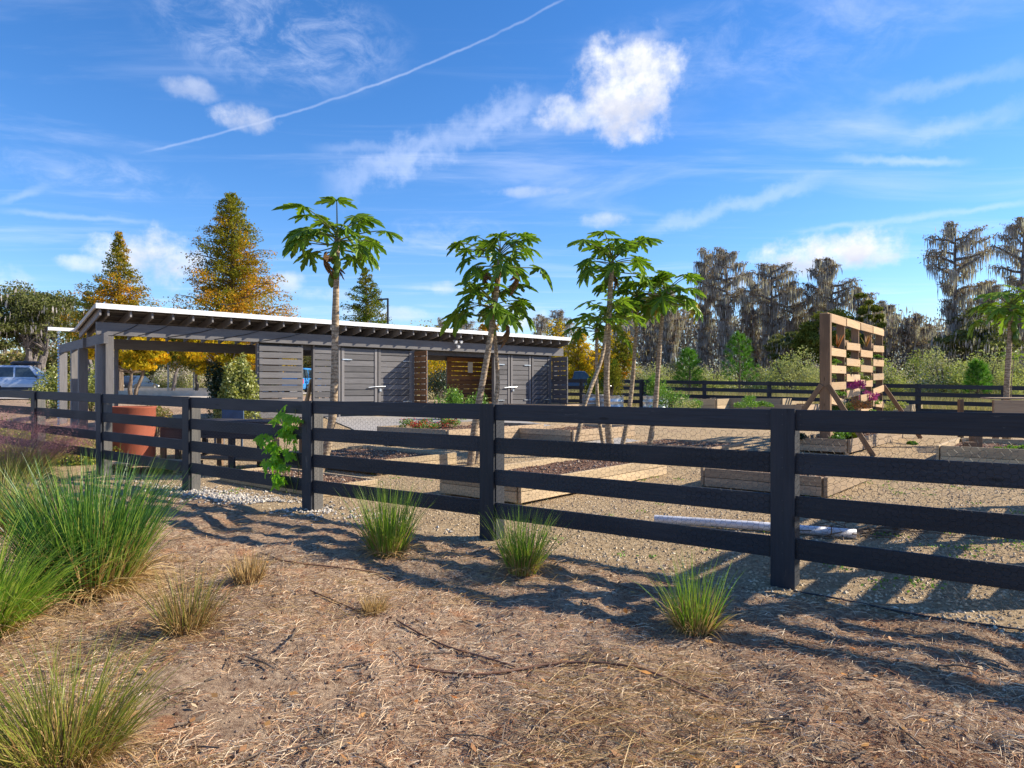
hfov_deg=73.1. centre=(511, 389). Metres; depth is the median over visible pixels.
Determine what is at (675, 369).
field bush
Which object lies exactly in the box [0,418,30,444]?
flowering groundcover
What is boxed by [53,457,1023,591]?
gravel weeds
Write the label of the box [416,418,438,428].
flowering plant
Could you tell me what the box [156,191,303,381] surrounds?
cypress tree
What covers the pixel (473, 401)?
leafy plant
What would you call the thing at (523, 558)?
grass clump
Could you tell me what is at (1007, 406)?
timber bench
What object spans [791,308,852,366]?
oak tree
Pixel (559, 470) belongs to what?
raised bed
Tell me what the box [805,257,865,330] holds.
moss draped cypress
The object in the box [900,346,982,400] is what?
field bush
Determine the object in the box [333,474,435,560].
grass clump
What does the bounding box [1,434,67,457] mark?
flowering groundcover
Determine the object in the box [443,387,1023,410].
field grass
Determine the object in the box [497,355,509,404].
storage door
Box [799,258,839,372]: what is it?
moss draped cypress
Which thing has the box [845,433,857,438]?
bed plant
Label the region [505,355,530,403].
storage door
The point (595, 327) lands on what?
papaya tree
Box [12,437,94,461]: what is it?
flowering groundcover
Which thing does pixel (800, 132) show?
sky
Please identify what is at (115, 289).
cypress tree
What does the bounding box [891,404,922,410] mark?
raised bed
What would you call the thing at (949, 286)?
moss draped cypress
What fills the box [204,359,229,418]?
dark shrub
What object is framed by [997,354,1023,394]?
field bush
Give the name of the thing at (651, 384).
potted shrub
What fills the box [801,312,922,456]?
pallet planter wall
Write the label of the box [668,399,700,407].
rosemary bush
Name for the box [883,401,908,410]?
bed plant
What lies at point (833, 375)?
field bush
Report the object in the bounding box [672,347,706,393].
young pine
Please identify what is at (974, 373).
young pine
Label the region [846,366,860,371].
pocket plant
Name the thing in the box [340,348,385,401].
storage door
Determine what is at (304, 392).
parking lot
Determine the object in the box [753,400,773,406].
bed plant
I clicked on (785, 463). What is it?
board fence
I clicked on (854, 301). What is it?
moss draped cypress
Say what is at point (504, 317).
papaya tree
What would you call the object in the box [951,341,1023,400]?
field bush
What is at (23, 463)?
grass clump
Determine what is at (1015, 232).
moss draped cypress
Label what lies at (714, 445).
raised bed
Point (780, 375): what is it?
field bush
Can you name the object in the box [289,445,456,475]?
raised bed
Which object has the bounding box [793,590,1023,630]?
drip tube
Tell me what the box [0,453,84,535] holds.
grass clump
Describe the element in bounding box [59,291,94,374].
oak tree
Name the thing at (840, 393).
pocket plant
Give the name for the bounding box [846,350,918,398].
field bush
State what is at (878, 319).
oak tree
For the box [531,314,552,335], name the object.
moss draped cypress
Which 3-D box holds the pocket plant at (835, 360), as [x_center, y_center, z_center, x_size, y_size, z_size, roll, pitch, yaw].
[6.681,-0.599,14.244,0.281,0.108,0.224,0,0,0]
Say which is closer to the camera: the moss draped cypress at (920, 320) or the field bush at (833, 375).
the field bush at (833, 375)
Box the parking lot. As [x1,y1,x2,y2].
[0,391,321,398]
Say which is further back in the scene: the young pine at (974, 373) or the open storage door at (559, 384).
the young pine at (974, 373)
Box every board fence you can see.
[0,390,1023,612]
[460,379,1023,412]
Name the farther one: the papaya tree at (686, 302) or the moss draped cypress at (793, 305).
the moss draped cypress at (793, 305)
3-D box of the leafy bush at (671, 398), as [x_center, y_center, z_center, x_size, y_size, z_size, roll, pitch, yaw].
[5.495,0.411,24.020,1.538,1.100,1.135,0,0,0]
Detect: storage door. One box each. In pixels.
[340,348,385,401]
[377,349,411,402]
[414,351,427,402]
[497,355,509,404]
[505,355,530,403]
[531,356,548,403]
[552,357,567,404]
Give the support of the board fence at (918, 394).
on the ground at (222, 686)
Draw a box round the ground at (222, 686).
[0,390,1023,767]
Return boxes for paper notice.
[468,362,472,372]
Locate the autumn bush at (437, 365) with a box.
[410,320,488,397]
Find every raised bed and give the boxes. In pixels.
[220,467,377,496]
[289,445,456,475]
[377,421,543,438]
[440,458,666,504]
[487,403,595,405]
[519,424,634,441]
[625,438,743,449]
[673,398,729,408]
[701,468,868,497]
[710,398,812,408]
[751,404,819,409]
[800,433,903,454]
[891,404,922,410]
[936,437,1023,463]
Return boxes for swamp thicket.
[417,301,1022,389]
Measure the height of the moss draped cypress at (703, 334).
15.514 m
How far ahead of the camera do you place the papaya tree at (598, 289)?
13.82 m
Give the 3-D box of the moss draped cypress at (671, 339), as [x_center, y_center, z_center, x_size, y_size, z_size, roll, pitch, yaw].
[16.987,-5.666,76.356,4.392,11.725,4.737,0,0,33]
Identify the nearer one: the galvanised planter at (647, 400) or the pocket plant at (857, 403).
the pocket plant at (857, 403)
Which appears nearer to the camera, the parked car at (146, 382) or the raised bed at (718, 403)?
the raised bed at (718, 403)
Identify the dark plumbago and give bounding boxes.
[428,369,451,401]
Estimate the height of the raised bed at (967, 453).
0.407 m
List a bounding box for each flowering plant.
[397,418,422,428]
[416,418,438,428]
[437,418,460,426]
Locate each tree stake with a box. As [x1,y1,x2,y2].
[167,351,168,390]
[193,369,194,390]
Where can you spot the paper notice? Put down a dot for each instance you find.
(470, 367)
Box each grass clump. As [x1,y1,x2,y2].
[0,431,76,480]
[0,445,203,618]
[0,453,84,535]
[0,492,142,653]
[0,616,208,767]
[124,554,254,639]
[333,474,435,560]
[474,503,583,580]
[632,547,748,647]
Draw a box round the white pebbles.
[111,478,452,532]
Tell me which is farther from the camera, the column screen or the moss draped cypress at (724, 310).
the moss draped cypress at (724, 310)
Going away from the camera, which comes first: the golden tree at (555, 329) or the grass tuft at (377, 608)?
the grass tuft at (377, 608)
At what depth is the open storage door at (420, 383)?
23.54 m
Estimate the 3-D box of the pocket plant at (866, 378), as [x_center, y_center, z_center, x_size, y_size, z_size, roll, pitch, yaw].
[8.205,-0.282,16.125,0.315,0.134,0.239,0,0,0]
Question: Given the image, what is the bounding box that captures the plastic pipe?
[654,515,856,538]
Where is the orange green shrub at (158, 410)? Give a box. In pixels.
[147,405,172,436]
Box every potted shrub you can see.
[584,370,602,394]
[598,359,624,396]
[643,372,666,395]
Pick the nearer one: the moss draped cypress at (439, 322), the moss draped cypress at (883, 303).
the moss draped cypress at (883, 303)
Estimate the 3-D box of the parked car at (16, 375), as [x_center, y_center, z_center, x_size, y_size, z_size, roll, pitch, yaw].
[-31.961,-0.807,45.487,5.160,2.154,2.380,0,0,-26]
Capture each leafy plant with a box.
[434,396,449,420]
[443,384,464,419]
[464,391,488,403]
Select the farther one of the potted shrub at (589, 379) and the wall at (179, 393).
the wall at (179, 393)
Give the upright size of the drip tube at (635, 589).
0.020 m
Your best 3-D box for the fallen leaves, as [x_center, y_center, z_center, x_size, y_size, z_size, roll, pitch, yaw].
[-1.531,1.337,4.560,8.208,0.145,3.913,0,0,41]
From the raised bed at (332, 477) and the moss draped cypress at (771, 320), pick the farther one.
the moss draped cypress at (771, 320)
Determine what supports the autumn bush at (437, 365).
on the ground at (222, 686)
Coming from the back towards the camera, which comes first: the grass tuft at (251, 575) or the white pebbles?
the white pebbles
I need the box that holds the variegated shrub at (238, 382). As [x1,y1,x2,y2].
[212,353,262,418]
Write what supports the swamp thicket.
on the ground at (222, 686)
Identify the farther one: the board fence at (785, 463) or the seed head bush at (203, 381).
the seed head bush at (203, 381)
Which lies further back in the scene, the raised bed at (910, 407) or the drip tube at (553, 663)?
the raised bed at (910, 407)
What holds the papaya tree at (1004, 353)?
on the ground at (222, 686)
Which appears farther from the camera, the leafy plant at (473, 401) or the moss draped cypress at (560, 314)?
the moss draped cypress at (560, 314)
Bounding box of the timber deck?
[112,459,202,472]
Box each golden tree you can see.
[544,318,572,375]
[562,326,598,392]
[587,330,620,378]
[609,330,641,392]
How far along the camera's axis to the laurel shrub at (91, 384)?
23.77 m
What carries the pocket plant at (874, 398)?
in the pallet planter wall at (827, 386)
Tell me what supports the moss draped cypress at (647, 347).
on the ground at (222, 686)
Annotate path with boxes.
[325,416,638,443]
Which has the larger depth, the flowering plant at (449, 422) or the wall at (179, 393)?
the wall at (179, 393)
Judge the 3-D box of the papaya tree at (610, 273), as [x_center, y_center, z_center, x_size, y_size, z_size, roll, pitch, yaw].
[1.887,-0.796,12.908,1.784,4.169,1.942,0,0,0]
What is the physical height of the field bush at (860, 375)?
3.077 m
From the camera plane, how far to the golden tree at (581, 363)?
57.74 m
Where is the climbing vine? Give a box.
[253,405,303,492]
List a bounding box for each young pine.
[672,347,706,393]
[720,330,760,395]
[959,357,996,400]
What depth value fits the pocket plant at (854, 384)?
15.23 m
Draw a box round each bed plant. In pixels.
[684,398,703,407]
[733,395,757,407]
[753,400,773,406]
[800,433,809,439]
[828,432,850,438]
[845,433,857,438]
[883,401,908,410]
[906,440,917,444]
[1006,444,1023,448]
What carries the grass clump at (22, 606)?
on the ground at (222, 686)
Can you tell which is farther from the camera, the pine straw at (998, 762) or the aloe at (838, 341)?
the aloe at (838, 341)
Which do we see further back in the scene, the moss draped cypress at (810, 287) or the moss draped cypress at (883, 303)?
the moss draped cypress at (883, 303)
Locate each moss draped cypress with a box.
[434,317,452,328]
[461,320,475,329]
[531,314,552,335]
[545,308,574,336]
[632,292,659,373]
[653,286,688,375]
[687,247,730,384]
[701,247,759,387]
[736,277,766,379]
[743,262,802,378]
[776,282,813,376]
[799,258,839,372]
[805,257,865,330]
[845,286,884,358]
[877,300,901,373]
[892,313,939,381]
[918,220,999,365]
[918,323,937,374]
[957,280,1004,381]
[985,216,1023,377]
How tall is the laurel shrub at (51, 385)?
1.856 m
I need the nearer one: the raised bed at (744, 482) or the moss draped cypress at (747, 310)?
the raised bed at (744, 482)
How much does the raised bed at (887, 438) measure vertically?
0.307 m
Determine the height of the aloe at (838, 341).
0.273 m
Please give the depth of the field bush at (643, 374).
43.75 m
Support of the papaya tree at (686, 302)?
on the ground at (222, 686)
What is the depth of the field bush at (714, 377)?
42.50 m
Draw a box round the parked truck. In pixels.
[282,368,328,391]
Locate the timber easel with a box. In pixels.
[305,379,317,400]
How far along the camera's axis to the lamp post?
54.93 m
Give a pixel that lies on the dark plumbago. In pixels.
(435, 384)
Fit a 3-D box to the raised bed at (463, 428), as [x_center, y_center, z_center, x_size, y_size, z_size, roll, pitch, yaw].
[-1.133,0.993,16.009,2.271,0.347,3.244,0,0,40]
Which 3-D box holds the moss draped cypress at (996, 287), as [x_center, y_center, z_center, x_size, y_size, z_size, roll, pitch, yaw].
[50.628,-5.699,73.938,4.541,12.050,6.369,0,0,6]
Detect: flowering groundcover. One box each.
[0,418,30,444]
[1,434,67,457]
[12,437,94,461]
[46,438,122,465]
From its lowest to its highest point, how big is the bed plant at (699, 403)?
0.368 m
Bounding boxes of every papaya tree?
[271,196,402,471]
[440,282,537,462]
[446,231,552,465]
[561,310,631,442]
[567,230,663,443]
[573,296,646,441]
[591,270,680,443]
[624,271,705,445]
[967,285,1023,438]
[1001,350,1023,438]
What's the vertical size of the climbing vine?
1.026 m
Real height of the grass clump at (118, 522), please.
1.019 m
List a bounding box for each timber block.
[962,442,975,446]
[969,436,982,446]
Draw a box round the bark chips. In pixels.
[0,505,1023,767]
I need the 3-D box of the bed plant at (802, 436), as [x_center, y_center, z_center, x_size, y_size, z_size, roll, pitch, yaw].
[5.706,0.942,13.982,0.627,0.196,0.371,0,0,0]
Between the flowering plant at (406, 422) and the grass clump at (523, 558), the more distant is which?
the flowering plant at (406, 422)
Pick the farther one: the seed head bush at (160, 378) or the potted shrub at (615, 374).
the seed head bush at (160, 378)
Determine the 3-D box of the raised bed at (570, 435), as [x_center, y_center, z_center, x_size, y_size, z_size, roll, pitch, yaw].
[1.559,1.026,16.338,1.555,0.307,2.644,0,0,40]
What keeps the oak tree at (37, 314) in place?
on the ground at (222, 686)
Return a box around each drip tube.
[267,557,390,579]
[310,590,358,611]
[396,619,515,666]
[409,661,716,701]
[614,583,658,594]
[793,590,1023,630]
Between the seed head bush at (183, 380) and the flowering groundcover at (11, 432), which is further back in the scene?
the seed head bush at (183, 380)
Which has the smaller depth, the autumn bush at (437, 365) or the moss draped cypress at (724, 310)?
the autumn bush at (437, 365)
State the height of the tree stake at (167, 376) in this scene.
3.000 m
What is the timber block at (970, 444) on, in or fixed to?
on the raised bed at (967, 453)
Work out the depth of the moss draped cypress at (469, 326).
104.82 m
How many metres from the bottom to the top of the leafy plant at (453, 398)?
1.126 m
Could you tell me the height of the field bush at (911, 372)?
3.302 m
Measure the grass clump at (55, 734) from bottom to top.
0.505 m
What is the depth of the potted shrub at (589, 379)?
26.90 m
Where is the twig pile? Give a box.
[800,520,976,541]
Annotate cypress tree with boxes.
[56,230,164,390]
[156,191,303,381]
[326,266,394,372]
[463,304,500,384]
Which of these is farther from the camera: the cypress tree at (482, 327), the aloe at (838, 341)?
the cypress tree at (482, 327)
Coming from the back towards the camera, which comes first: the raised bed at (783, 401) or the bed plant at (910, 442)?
the raised bed at (783, 401)
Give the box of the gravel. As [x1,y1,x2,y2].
[97,448,1023,642]
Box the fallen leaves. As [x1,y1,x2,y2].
[0,526,1023,767]
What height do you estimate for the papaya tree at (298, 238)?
4.294 m
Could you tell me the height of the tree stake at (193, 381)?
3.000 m
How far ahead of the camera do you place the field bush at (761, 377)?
41.93 m
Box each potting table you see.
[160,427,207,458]
[201,418,301,468]
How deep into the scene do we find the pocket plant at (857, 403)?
15.45 m
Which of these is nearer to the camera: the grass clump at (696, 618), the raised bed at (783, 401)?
the grass clump at (696, 618)
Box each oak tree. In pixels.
[0,279,86,390]
[0,309,18,354]
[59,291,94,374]
[763,331,810,389]
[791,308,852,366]
[847,292,886,364]
[925,306,1023,376]
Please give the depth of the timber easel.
21.49 m
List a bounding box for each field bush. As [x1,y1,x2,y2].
[621,357,683,393]
[661,360,699,394]
[675,355,747,394]
[740,365,783,394]
[750,346,819,395]
[792,353,850,394]
[834,359,885,395]
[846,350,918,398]
[898,348,945,397]
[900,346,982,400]
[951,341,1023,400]
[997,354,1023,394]
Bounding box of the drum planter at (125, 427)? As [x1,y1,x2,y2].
[112,406,156,456]
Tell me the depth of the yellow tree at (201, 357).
40.19 m
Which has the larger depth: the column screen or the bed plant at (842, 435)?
the column screen
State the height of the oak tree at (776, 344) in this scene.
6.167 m
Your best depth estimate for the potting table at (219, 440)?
11.34 m
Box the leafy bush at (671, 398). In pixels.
[648,386,688,407]
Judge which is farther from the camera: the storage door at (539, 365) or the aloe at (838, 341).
the storage door at (539, 365)
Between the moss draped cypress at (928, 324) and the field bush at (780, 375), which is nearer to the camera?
the field bush at (780, 375)
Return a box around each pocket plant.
[832,358,841,362]
[832,401,855,410]
[835,390,846,395]
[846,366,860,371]
[846,379,865,388]
[847,398,872,408]
[859,390,879,400]
[860,376,870,380]
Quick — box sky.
[0,0,1023,389]
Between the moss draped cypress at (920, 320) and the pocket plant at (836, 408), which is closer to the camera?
the pocket plant at (836, 408)
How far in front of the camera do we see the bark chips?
3.21 m
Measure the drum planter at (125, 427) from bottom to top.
1.080 m
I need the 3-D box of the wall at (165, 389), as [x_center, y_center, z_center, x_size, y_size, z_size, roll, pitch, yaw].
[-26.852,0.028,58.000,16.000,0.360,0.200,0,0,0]
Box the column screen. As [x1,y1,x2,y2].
[58,333,107,430]
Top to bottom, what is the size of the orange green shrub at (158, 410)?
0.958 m
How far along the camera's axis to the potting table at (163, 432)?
13.30 m
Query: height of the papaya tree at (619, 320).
3.033 m
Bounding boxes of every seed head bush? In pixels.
[148,368,174,387]
[169,367,206,387]
[195,370,209,387]
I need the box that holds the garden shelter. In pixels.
[48,303,570,424]
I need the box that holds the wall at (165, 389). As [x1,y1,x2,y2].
[124,388,283,391]
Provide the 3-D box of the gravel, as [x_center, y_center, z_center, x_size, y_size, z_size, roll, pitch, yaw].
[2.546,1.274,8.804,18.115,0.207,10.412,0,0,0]
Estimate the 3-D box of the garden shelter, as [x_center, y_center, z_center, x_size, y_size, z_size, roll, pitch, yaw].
[-4.402,-0.403,23.802,18.999,3.463,3.060,0,0,-42]
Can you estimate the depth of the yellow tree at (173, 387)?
54.91 m
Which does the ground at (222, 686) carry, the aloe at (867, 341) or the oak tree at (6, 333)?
the oak tree at (6, 333)
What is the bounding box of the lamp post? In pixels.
[377,298,388,323]
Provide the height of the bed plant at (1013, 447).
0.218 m
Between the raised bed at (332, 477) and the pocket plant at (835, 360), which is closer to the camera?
the raised bed at (332, 477)
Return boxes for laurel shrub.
[27,362,69,416]
[68,361,94,410]
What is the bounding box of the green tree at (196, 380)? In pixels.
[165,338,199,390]
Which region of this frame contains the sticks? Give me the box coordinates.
[2,537,1023,767]
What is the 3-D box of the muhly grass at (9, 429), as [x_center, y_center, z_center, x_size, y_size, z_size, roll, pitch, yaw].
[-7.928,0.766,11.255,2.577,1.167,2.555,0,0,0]
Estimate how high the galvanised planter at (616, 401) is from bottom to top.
0.660 m
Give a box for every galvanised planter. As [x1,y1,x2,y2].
[582,394,602,403]
[599,395,623,406]
[643,396,667,407]
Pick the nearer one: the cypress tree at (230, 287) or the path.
the path
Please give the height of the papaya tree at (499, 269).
4.047 m
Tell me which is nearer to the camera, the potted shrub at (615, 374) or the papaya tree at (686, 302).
the papaya tree at (686, 302)
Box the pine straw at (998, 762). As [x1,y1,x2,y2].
[0,486,1023,767]
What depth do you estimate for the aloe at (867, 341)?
16.19 m
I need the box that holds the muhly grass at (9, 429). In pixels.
[0,405,95,469]
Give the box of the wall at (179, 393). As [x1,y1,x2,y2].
[89,391,209,395]
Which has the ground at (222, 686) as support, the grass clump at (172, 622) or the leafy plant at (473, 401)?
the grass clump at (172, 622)
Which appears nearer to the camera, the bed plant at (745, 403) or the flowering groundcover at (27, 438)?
the flowering groundcover at (27, 438)
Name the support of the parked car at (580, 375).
on the ground at (222, 686)
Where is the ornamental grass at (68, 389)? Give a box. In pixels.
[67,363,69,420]
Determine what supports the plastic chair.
on the ground at (222, 686)
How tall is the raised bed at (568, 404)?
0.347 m
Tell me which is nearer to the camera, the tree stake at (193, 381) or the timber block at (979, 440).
the timber block at (979, 440)
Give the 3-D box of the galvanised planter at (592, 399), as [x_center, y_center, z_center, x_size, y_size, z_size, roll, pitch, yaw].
[3.200,0.517,27.000,0.980,0.660,0.980,0,0,0]
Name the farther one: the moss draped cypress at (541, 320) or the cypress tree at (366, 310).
the moss draped cypress at (541, 320)
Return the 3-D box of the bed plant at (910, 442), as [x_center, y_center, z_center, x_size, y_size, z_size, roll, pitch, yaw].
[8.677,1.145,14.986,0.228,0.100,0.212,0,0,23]
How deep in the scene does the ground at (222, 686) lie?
3.82 m
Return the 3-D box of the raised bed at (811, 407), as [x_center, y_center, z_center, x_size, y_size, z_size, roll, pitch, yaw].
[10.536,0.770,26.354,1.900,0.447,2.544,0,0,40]
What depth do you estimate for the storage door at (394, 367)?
23.33 m
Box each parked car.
[0,361,50,389]
[124,376,158,387]
[558,371,603,391]
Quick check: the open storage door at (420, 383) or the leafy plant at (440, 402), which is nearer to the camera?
the leafy plant at (440, 402)
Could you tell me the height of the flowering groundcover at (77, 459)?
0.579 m
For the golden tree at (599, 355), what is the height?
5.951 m
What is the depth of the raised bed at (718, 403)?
26.80 m
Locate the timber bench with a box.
[957,397,1023,438]
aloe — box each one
[834,335,843,346]
[860,335,871,346]
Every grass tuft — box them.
[224,547,273,585]
[354,588,393,617]
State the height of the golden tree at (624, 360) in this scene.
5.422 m
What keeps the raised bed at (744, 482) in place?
on the ground at (222, 686)
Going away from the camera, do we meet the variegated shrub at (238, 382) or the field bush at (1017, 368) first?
the variegated shrub at (238, 382)
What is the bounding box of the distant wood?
[0,339,328,389]
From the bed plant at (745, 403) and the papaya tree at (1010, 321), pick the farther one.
the bed plant at (745, 403)
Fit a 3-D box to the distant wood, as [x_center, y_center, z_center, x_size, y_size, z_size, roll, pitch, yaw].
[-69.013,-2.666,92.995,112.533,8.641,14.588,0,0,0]
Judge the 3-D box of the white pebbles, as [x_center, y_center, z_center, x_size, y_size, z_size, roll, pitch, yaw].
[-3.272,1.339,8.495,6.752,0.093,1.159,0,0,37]
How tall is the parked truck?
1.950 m
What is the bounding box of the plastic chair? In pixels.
[214,410,243,454]
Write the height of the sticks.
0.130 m
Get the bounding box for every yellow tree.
[88,333,171,394]
[153,338,182,390]
[180,339,254,375]
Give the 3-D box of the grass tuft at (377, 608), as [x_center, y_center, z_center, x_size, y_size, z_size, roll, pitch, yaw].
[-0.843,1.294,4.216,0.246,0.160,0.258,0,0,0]

